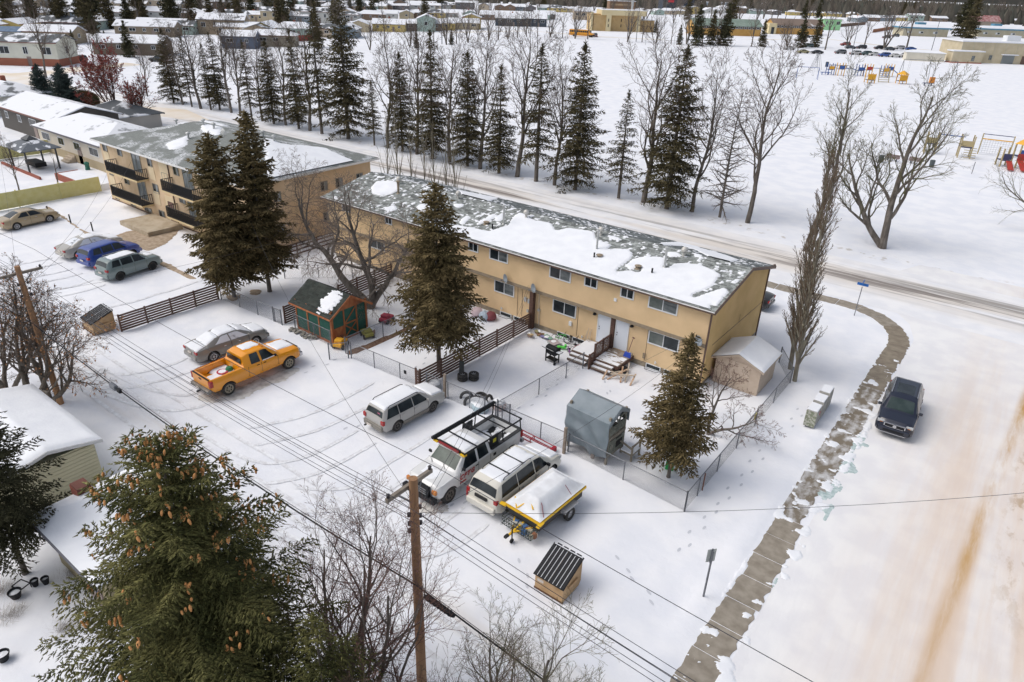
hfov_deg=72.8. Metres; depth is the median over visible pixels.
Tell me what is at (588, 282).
window
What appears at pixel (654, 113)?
bare tree
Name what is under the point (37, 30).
bare tree
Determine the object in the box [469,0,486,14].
bare tree
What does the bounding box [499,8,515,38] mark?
bare tree
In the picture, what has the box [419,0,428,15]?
spruce tree
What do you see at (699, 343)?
satellite dish
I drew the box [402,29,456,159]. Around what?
spruce tree
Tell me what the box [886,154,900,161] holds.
park bench
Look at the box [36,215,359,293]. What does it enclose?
service wire
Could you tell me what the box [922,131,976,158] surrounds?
wooden play frame
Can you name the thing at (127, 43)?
spruce tree
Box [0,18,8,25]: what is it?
house
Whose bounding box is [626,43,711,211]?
spruce tree
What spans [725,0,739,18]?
spruce tree
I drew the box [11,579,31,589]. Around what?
black rack
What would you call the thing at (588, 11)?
house
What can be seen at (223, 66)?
bare tree
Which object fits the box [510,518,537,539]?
stored goods
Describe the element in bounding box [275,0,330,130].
bare tree
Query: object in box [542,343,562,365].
barbecue grill
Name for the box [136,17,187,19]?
house
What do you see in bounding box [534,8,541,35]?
bare tree
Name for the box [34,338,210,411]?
tyre tracks
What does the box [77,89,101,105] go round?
cedar shrub
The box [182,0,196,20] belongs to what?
spruce tree
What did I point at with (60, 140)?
window
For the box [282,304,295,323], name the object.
slat fence
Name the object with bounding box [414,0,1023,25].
distant wood
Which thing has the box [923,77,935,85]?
spring rider
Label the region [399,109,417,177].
slim poplar
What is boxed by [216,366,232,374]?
stowed bag
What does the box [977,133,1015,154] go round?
climbing net
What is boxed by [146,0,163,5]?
house
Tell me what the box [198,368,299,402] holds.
tracks
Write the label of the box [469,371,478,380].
stacked wheel
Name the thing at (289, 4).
spruce tree
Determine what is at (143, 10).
spruce tree
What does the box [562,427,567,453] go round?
wooden post
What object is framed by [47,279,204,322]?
tyre tracks
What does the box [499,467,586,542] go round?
cargo trailer
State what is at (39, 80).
blue spruce
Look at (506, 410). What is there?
chain link gate
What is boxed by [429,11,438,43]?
bare tree
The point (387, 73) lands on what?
bare tree
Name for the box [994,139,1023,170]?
play tower
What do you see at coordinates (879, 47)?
parked car
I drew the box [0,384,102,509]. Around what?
garage
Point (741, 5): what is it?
bare tree
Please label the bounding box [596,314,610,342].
door
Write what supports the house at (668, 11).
on the snow ground
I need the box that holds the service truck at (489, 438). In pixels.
[402,401,523,505]
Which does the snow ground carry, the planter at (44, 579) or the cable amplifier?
the planter at (44, 579)
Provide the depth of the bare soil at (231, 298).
50.45 m
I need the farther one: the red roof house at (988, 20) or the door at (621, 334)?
the red roof house at (988, 20)
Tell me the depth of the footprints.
32.93 m
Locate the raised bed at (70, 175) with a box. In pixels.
[54,170,109,190]
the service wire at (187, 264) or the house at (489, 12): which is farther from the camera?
the house at (489, 12)
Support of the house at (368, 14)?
on the snow ground
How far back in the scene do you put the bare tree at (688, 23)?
294.00 m
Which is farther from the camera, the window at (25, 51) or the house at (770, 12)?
the house at (770, 12)
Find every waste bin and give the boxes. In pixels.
[80,303,115,334]
[533,542,583,603]
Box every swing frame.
[808,52,821,71]
[898,59,957,78]
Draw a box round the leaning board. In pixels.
[459,361,463,371]
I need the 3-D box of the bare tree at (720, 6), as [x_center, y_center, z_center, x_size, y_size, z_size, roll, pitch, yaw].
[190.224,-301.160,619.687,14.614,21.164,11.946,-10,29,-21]
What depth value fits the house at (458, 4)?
577.83 m
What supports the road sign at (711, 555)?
on the snow ground
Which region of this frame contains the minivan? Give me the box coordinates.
[466,442,560,515]
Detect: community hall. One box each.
[892,22,951,36]
[971,24,1023,37]
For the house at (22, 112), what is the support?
on the snow ground
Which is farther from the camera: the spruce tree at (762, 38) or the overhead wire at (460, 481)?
the spruce tree at (762, 38)
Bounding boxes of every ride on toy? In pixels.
[332,335,348,349]
[359,325,374,339]
[378,312,394,324]
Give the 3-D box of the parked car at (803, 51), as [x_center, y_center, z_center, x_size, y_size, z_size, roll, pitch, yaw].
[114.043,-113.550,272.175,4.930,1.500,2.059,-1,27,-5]
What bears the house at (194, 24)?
on the snow ground
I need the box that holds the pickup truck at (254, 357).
[190,339,302,394]
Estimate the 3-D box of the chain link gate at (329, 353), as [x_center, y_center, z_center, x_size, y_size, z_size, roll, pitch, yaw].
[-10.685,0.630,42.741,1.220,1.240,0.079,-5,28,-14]
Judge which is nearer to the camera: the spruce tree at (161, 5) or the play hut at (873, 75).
the play hut at (873, 75)
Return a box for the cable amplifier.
[109,382,121,393]
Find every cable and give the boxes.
[0,305,542,678]
[1,303,550,681]
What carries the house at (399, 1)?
on the snow ground
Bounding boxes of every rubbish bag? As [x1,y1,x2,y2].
[471,307,481,316]
[479,310,487,319]
[486,311,496,320]
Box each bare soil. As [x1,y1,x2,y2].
[45,206,88,233]
[116,230,177,250]
[159,262,196,278]
[227,294,240,300]
[249,289,260,294]
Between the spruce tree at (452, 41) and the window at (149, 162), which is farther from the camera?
the spruce tree at (452, 41)
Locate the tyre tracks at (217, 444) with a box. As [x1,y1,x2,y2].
[158,423,375,484]
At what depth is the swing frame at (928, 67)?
199.76 m
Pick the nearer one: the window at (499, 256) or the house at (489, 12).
the window at (499, 256)
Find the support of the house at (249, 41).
on the snow ground
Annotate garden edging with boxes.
[1,161,41,179]
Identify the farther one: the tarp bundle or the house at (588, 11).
the house at (588, 11)
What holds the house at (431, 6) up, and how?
on the snow ground
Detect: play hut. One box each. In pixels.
[864,73,876,82]
[895,71,909,83]
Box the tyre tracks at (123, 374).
[43,352,195,389]
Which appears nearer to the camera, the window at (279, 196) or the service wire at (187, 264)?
the service wire at (187, 264)
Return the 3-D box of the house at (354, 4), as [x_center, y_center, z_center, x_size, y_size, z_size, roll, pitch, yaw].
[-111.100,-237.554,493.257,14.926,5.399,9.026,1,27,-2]
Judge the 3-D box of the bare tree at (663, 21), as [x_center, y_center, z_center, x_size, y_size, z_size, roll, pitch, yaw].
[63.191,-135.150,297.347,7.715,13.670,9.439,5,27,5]
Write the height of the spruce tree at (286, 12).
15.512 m
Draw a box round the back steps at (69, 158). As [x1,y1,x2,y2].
[61,153,76,162]
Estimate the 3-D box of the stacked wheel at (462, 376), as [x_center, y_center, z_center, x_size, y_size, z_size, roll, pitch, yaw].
[-2.925,2.118,41.039,0.620,0.420,0.610,12,29,19]
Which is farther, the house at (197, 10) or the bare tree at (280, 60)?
the house at (197, 10)
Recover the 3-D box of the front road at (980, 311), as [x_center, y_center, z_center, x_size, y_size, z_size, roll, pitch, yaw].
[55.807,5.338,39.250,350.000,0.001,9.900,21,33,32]
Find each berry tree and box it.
[67,36,124,104]
[114,72,158,108]
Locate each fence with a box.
[0,140,49,158]
[0,177,101,209]
[117,285,218,331]
[218,285,281,324]
[279,235,332,255]
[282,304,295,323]
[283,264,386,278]
[293,313,331,346]
[337,263,391,294]
[344,312,413,353]
[349,341,418,383]
[415,367,419,384]
[419,312,530,382]
[426,372,485,414]
[495,401,563,447]
[498,352,584,415]
[567,433,686,505]
[683,367,793,511]
[778,347,792,378]
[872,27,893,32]
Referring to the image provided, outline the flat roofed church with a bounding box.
[586,8,655,31]
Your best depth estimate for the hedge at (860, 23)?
529.25 m
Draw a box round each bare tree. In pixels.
[0,135,32,189]
[0,252,108,396]
[0,268,123,401]
[0,283,89,388]
[3,0,25,17]
[17,0,55,76]
[32,0,49,15]
[54,24,83,74]
[80,21,96,62]
[87,15,103,55]
[127,0,145,16]
[130,34,153,95]
[152,19,183,104]
[157,5,206,108]
[175,0,190,17]
[188,0,240,112]
[212,7,254,114]
[224,26,271,120]
[260,16,305,124]
[263,469,440,681]
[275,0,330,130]
[282,479,472,681]
[297,644,425,681]
[322,0,338,23]
[340,613,548,681]
[355,20,375,49]
[358,15,411,148]
[378,9,388,46]
[390,9,446,154]
[398,19,416,47]
[400,14,477,162]
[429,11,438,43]
[434,4,453,44]
[444,582,618,681]
[452,11,461,43]
[454,17,517,168]
[456,2,482,42]
[460,658,603,681]
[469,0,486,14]
[470,10,482,41]
[482,4,499,40]
[486,0,499,10]
[494,8,503,39]
[496,0,567,176]
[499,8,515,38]
[519,16,530,35]
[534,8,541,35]
[534,31,602,185]
[547,8,564,36]
[556,4,568,37]
[568,0,588,38]
[576,1,591,19]
[584,4,594,38]
[592,0,600,10]
[616,8,701,202]
[621,0,631,8]
[624,0,641,40]
[640,0,659,18]
[640,14,652,41]
[651,10,667,40]
[670,1,683,19]
[671,14,677,43]
[674,37,746,211]
[680,3,702,43]
[693,2,703,14]
[707,5,736,43]
[719,0,728,14]
[719,20,814,222]
[739,0,753,18]
[748,8,760,45]
[755,0,766,18]
[763,0,773,18]
[777,0,784,17]
[777,15,796,46]
[785,1,794,18]
[803,53,874,251]
[809,3,817,17]
[810,54,986,248]
[824,0,840,49]
[839,11,864,45]
[864,5,883,44]
[883,1,920,49]
[904,0,924,47]
[978,155,1023,224]
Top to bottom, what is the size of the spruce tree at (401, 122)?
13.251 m
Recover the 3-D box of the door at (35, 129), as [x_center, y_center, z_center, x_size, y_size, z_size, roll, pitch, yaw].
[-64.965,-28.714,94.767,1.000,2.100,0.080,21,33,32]
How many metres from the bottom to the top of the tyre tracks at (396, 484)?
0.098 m
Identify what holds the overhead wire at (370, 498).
attached to the utility pole at (52, 376)
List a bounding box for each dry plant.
[0,575,19,592]
[0,592,31,623]
[44,616,81,639]
[53,567,74,582]
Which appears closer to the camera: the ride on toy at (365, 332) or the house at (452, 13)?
the ride on toy at (365, 332)
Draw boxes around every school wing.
[686,18,762,36]
[766,18,825,34]
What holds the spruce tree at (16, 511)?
on the snow ground
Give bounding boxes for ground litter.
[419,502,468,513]
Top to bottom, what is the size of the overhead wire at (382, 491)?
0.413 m
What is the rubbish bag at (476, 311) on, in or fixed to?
on the snow ground
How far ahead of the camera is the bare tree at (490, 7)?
465.08 m
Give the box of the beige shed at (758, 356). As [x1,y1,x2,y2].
[711,335,781,395]
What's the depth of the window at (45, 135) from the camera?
87.27 m
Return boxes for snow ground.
[0,0,1023,681]
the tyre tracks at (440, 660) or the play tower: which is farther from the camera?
the play tower
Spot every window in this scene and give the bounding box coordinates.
[0,46,9,53]
[22,46,28,53]
[28,118,35,125]
[41,131,50,140]
[42,47,51,54]
[57,136,64,145]
[73,141,79,150]
[77,249,87,255]
[88,146,98,157]
[93,248,101,254]
[95,260,106,267]
[101,244,113,252]
[102,144,107,151]
[112,243,124,249]
[112,259,120,267]
[116,149,122,156]
[120,256,132,264]
[131,254,144,261]
[144,207,151,212]
[146,158,152,167]
[152,183,159,193]
[158,209,165,217]
[172,166,179,175]
[273,191,281,202]
[320,181,327,191]
[335,177,342,187]
[371,241,384,251]
[385,218,391,224]
[468,242,478,252]
[489,248,507,263]
[494,280,514,297]
[500,311,511,318]
[549,267,570,282]
[552,299,576,318]
[557,331,569,339]
[572,337,583,343]
[584,277,597,288]
[620,288,634,300]
[645,362,660,371]
[647,330,679,351]
[648,296,678,315]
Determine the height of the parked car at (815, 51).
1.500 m
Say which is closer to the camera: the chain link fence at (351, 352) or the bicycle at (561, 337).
the chain link fence at (351, 352)
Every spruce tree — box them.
[0,0,13,18]
[0,0,18,17]
[0,410,71,579]
[22,0,39,18]
[33,423,355,681]
[47,0,63,14]
[50,0,68,17]
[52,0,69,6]
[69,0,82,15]
[70,29,78,49]
[74,0,100,32]
[82,0,102,12]
[87,9,99,35]
[96,0,115,28]
[118,0,134,18]
[119,20,136,57]
[128,0,143,9]
[136,0,148,16]
[152,27,189,102]
[156,0,175,17]
[162,0,182,17]
[175,34,203,106]
[181,131,272,296]
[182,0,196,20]
[192,0,203,9]
[195,42,216,109]
[200,31,233,109]
[203,0,212,11]
[217,0,226,12]
[223,0,230,8]
[225,110,300,291]
[229,0,243,8]
[233,0,242,12]
[235,40,263,117]
[244,0,256,10]
[250,40,288,123]
[260,0,269,5]
[265,610,386,681]
[272,0,286,22]
[277,28,312,128]
[279,0,292,20]
[286,0,295,10]
[295,9,339,133]
[308,2,327,47]
[309,0,321,6]
[311,0,376,140]
[355,0,364,11]
[361,80,382,144]
[367,0,375,9]
[380,50,419,151]
[386,181,487,371]
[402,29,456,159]
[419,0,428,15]
[442,48,492,166]
[448,30,453,44]
[477,64,518,173]
[515,42,560,181]
[537,40,611,193]
[601,89,641,198]
[602,0,606,8]
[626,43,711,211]
[628,332,718,478]
[676,25,683,44]
[682,0,693,19]
[687,4,707,45]
[704,9,718,45]
[716,3,735,45]
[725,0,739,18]
[757,19,767,46]
[794,15,809,47]
[801,0,809,18]
[810,14,823,47]
[814,1,822,17]
[901,0,907,13]
[950,0,974,36]
[958,0,985,38]
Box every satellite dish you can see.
[500,274,508,282]
[528,284,536,292]
[695,335,701,345]
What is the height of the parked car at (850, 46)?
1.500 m
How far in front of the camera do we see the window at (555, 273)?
44.38 m
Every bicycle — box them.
[551,332,568,342]
[564,335,581,343]
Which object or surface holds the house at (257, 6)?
on the snow ground
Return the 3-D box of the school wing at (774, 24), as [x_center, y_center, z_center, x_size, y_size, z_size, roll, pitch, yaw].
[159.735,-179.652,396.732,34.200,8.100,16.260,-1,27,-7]
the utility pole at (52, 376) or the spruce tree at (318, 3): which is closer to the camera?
the utility pole at (52, 376)
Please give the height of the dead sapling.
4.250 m
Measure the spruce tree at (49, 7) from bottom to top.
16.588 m
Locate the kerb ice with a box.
[772,433,868,586]
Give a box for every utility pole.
[0,264,63,404]
[385,465,432,681]
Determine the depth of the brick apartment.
535.47 m
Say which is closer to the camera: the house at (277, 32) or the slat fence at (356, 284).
the slat fence at (356, 284)
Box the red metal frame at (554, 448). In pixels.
[522,429,556,451]
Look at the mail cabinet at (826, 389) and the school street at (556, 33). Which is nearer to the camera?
the mail cabinet at (826, 389)
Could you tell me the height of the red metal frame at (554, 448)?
0.250 m
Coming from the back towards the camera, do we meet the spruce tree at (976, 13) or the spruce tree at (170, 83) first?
the spruce tree at (976, 13)
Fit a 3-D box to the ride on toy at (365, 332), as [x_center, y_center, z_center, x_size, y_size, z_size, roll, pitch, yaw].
[-9.524,-0.586,45.575,0.700,0.664,1.000,-14,31,-28]
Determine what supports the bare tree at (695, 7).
on the snow ground
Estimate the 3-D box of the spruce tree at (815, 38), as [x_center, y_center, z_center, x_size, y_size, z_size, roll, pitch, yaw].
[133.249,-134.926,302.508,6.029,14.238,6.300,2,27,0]
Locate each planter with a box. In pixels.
[0,648,9,662]
[6,587,21,599]
[29,577,38,587]
[40,575,48,584]
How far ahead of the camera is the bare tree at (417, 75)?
88.82 m
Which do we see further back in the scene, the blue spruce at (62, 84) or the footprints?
the blue spruce at (62, 84)
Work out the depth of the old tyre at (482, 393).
39.51 m
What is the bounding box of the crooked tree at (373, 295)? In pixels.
[259,145,435,319]
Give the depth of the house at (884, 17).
646.11 m
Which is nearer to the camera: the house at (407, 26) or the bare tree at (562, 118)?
the bare tree at (562, 118)
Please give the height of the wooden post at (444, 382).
1.552 m
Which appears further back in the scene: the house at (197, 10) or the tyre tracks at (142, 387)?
the house at (197, 10)
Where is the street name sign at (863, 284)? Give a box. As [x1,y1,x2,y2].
[854,280,868,315]
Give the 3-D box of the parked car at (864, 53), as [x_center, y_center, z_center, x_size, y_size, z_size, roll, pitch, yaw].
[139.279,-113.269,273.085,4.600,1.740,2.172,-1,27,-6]
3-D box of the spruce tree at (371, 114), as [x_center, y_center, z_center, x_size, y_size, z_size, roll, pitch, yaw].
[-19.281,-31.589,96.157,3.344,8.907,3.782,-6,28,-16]
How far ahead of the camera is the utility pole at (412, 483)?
20.19 m
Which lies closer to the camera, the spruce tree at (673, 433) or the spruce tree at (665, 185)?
the spruce tree at (673, 433)
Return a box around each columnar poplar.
[782,141,838,369]
[786,159,842,381]
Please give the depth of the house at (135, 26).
245.43 m
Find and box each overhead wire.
[0,233,812,681]
[0,270,653,681]
[1,260,695,681]
[1,265,678,681]
[2,263,680,681]
[3,270,664,681]
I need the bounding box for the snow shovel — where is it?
[623,337,634,357]
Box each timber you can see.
[607,369,626,379]
[611,373,635,375]
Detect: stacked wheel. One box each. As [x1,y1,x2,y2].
[457,371,467,381]
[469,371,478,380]
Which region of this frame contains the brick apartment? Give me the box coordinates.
[607,0,635,9]
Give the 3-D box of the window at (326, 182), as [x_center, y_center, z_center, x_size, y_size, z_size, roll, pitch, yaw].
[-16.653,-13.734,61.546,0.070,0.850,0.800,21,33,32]
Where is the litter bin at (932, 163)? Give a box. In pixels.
[929,160,935,167]
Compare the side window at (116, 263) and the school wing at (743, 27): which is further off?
the school wing at (743, 27)
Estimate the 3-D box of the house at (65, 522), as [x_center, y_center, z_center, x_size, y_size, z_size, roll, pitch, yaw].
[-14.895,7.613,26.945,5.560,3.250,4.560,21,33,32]
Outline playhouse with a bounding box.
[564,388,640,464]
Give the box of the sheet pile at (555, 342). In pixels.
[547,338,561,346]
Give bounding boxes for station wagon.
[363,382,444,432]
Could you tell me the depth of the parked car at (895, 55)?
267.97 m
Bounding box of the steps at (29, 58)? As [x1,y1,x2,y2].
[26,56,32,65]
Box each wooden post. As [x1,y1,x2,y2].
[443,373,445,397]
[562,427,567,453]
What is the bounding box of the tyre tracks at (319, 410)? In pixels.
[249,382,373,445]
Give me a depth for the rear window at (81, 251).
53.99 m
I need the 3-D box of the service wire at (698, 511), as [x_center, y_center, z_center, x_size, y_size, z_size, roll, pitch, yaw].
[13.605,4.692,22.135,32.670,0.986,0.011,-2,28,-7]
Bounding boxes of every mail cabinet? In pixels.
[803,402,822,427]
[813,393,828,419]
[819,384,833,410]
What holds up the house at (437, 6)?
on the snow ground
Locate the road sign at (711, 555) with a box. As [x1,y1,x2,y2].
[702,548,716,596]
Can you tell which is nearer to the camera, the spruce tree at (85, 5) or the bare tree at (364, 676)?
the bare tree at (364, 676)
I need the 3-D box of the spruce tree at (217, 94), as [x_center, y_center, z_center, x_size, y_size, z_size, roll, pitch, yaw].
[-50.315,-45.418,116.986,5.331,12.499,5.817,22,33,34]
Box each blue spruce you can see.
[28,63,54,94]
[48,63,90,104]
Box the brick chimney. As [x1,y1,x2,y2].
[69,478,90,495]
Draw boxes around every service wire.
[28,160,131,284]
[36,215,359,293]
[250,221,408,495]
[419,287,527,506]
[420,339,702,517]
[421,301,524,512]
[422,493,1018,513]
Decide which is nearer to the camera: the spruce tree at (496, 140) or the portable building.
the spruce tree at (496, 140)
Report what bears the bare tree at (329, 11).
on the snow ground
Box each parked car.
[148,55,163,61]
[797,49,809,53]
[810,50,823,53]
[834,49,846,53]
[844,45,856,48]
[849,50,861,54]
[856,45,866,48]
[860,51,871,55]
[868,52,879,55]
[873,45,882,49]
[878,52,890,56]
[884,47,895,50]
[889,53,901,57]
[894,45,904,49]
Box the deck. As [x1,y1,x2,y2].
[567,333,633,374]
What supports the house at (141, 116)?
on the snow ground
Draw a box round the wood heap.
[534,330,543,335]
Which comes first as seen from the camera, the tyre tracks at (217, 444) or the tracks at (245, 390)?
the tyre tracks at (217, 444)
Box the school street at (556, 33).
[438,30,664,39]
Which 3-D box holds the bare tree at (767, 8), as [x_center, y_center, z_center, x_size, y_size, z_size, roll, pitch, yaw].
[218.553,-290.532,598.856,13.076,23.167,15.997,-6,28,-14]
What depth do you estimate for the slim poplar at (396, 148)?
69.19 m
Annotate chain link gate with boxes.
[271,306,282,324]
[327,341,348,359]
[497,399,510,421]
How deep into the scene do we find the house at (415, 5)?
544.61 m
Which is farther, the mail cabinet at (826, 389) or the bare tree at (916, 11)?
the bare tree at (916, 11)
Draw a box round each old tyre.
[459,391,473,398]
[463,396,472,405]
[474,392,486,396]
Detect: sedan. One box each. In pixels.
[0,207,60,229]
[54,233,123,257]
[183,322,269,361]
[762,291,775,308]
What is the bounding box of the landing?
[120,213,182,236]
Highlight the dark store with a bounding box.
[658,0,693,8]
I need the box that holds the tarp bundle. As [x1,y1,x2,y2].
[540,334,552,340]
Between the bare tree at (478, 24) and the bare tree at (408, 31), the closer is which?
the bare tree at (408, 31)
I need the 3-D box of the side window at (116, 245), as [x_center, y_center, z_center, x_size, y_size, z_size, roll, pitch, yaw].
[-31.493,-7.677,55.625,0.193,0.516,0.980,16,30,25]
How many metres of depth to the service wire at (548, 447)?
26.05 m
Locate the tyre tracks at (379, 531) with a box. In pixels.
[261,480,487,562]
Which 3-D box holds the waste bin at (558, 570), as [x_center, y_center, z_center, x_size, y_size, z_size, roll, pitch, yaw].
[1.810,8.973,26.936,1.440,1.385,1.445,21,33,32]
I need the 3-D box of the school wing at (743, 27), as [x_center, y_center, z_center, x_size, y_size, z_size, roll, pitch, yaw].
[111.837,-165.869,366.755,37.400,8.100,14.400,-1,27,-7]
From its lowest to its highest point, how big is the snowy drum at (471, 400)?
0.570 m
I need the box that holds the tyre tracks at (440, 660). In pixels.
[0,303,539,681]
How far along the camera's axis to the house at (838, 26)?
452.25 m
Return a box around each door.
[32,123,39,138]
[76,146,82,163]
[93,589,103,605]
[130,153,142,172]
[137,182,148,200]
[181,169,194,190]
[187,201,197,216]
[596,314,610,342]
[613,320,629,351]
[722,358,750,390]
[1000,55,1014,63]
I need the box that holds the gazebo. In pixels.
[2,135,61,172]
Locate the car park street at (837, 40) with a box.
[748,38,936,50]
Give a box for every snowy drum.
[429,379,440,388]
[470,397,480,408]
[472,399,488,413]
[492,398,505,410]
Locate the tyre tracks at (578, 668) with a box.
[0,285,598,681]
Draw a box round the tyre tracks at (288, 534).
[211,460,429,550]
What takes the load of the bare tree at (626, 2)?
on the snow ground
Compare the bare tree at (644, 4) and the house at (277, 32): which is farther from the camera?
the bare tree at (644, 4)
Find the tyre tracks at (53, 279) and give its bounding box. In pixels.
[11,269,81,285]
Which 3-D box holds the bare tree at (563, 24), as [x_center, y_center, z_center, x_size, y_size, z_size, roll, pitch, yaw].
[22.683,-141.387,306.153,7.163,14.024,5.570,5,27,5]
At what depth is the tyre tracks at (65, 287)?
50.89 m
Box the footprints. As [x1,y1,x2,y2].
[143,249,808,604]
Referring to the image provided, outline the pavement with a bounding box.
[670,281,909,681]
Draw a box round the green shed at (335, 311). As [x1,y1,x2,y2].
[288,279,372,342]
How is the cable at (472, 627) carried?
attached to the utility pole at (412, 483)
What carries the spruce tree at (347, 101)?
on the snow ground
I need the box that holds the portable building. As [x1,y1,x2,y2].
[902,49,946,61]
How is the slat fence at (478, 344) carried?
on the snow ground
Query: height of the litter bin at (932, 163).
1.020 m
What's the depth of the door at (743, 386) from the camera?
40.71 m
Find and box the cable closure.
[424,595,454,617]
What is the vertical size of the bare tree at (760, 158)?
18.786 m
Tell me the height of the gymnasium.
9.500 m
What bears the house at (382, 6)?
on the snow ground
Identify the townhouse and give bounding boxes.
[320,172,775,388]
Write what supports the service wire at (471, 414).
attached to the utility pole at (412, 483)
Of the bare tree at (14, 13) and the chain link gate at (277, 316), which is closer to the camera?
the chain link gate at (277, 316)
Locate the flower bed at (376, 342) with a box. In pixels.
[346,327,409,354]
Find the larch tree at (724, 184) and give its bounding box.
[698,87,754,223]
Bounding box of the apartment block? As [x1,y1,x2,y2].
[89,118,378,245]
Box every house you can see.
[0,17,42,25]
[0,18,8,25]
[0,26,20,32]
[0,32,79,66]
[0,75,51,116]
[0,91,122,138]
[11,0,45,6]
[12,0,24,7]
[17,23,86,43]
[28,461,173,613]
[31,112,148,172]
[36,15,82,19]
[37,15,83,27]
[90,33,172,55]
[93,15,114,29]
[93,100,164,127]
[112,19,182,36]
[114,0,127,5]
[114,8,131,17]
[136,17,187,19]
[145,6,176,17]
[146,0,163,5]
[154,19,198,34]
[181,9,200,18]
[195,12,250,34]
[210,0,231,8]
[214,22,258,34]
[221,29,260,48]
[226,9,251,21]
[242,23,272,29]
[243,2,258,10]
[247,9,260,21]
[253,20,277,28]
[255,29,299,46]
[259,5,289,20]
[275,20,311,34]
[289,11,309,22]
[298,7,331,23]
[308,23,337,37]
[321,2,347,6]
[331,22,361,38]
[338,11,361,20]
[344,2,366,10]
[352,18,370,31]
[358,10,385,19]
[366,3,378,9]
[371,17,406,31]
[376,8,398,18]
[378,3,387,9]
[384,3,393,9]
[391,2,410,9]
[394,0,405,2]
[399,9,414,18]
[406,19,416,30]
[408,19,440,30]
[411,2,422,8]
[412,8,425,17]
[416,13,435,31]
[425,3,435,9]
[428,10,444,17]
[431,2,440,9]
[438,2,450,8]
[438,9,458,17]
[442,18,454,29]
[448,17,479,29]
[455,0,474,9]
[461,13,481,28]
[478,3,488,9]
[479,10,499,19]
[494,13,523,26]
[495,4,504,9]
[504,4,514,10]
[511,4,528,10]
[523,13,546,26]
[525,4,535,11]
[533,10,555,18]
[537,4,550,9]
[547,5,567,11]
[572,8,593,19]
[649,8,664,14]
[662,8,675,14]
[703,7,713,13]
[708,7,724,13]
[735,6,746,13]
[746,9,765,13]
[766,9,780,14]
[785,10,801,15]
[817,16,842,29]
[824,11,841,16]
[847,15,868,21]
[862,14,880,21]
[879,15,895,21]
[892,15,908,20]
[905,13,924,21]
[929,16,948,21]
[977,15,1001,25]
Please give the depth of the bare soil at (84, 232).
64.04 m
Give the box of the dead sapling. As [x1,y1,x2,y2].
[49,150,59,181]
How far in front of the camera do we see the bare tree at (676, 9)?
472.16 m
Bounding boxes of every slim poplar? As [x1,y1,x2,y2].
[376,105,393,173]
[387,90,404,174]
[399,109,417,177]
[414,99,430,180]
[427,111,444,181]
[439,113,453,185]
[444,102,466,186]
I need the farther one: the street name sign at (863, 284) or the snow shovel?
the street name sign at (863, 284)
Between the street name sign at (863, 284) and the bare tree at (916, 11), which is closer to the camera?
the street name sign at (863, 284)
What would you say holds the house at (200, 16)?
on the snow ground
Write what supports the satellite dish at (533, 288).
attached to the townhouse
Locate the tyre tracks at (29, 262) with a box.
[0,258,61,273]
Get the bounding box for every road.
[0,73,208,120]
[11,63,139,75]
[91,90,1023,344]
[732,265,1023,681]
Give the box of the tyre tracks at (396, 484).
[286,430,440,512]
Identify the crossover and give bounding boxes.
[75,239,141,266]
[94,249,162,280]
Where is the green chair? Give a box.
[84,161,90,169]
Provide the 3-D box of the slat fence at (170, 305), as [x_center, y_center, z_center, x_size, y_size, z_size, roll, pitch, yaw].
[-23.287,-2.361,47.430,0.116,1.270,6.991,21,33,32]
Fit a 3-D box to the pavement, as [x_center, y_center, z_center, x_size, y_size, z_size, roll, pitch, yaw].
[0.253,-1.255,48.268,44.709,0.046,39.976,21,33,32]
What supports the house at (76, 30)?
on the snow ground
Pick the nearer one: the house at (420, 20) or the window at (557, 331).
the window at (557, 331)
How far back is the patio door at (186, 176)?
60.68 m
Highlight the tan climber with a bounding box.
[878,68,890,82]
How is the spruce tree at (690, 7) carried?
on the snow ground
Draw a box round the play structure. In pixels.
[825,63,900,76]
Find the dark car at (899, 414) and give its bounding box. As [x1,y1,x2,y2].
[875,376,924,437]
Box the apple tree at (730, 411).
[700,358,784,449]
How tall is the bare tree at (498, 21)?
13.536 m
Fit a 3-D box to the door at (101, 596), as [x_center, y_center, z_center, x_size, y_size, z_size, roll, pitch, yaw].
[-15.183,9.077,25.364,1.000,1.680,0.080,21,33,32]
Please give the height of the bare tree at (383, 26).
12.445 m
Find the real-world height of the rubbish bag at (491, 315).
0.650 m
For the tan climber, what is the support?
on the snow ground
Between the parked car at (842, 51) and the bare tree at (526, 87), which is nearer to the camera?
the bare tree at (526, 87)
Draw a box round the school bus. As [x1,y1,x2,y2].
[569,29,593,36]
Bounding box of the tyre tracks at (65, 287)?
[0,280,105,301]
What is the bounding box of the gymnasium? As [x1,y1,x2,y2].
[939,35,1023,64]
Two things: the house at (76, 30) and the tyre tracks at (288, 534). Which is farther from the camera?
the house at (76, 30)
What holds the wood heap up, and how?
on the snow ground

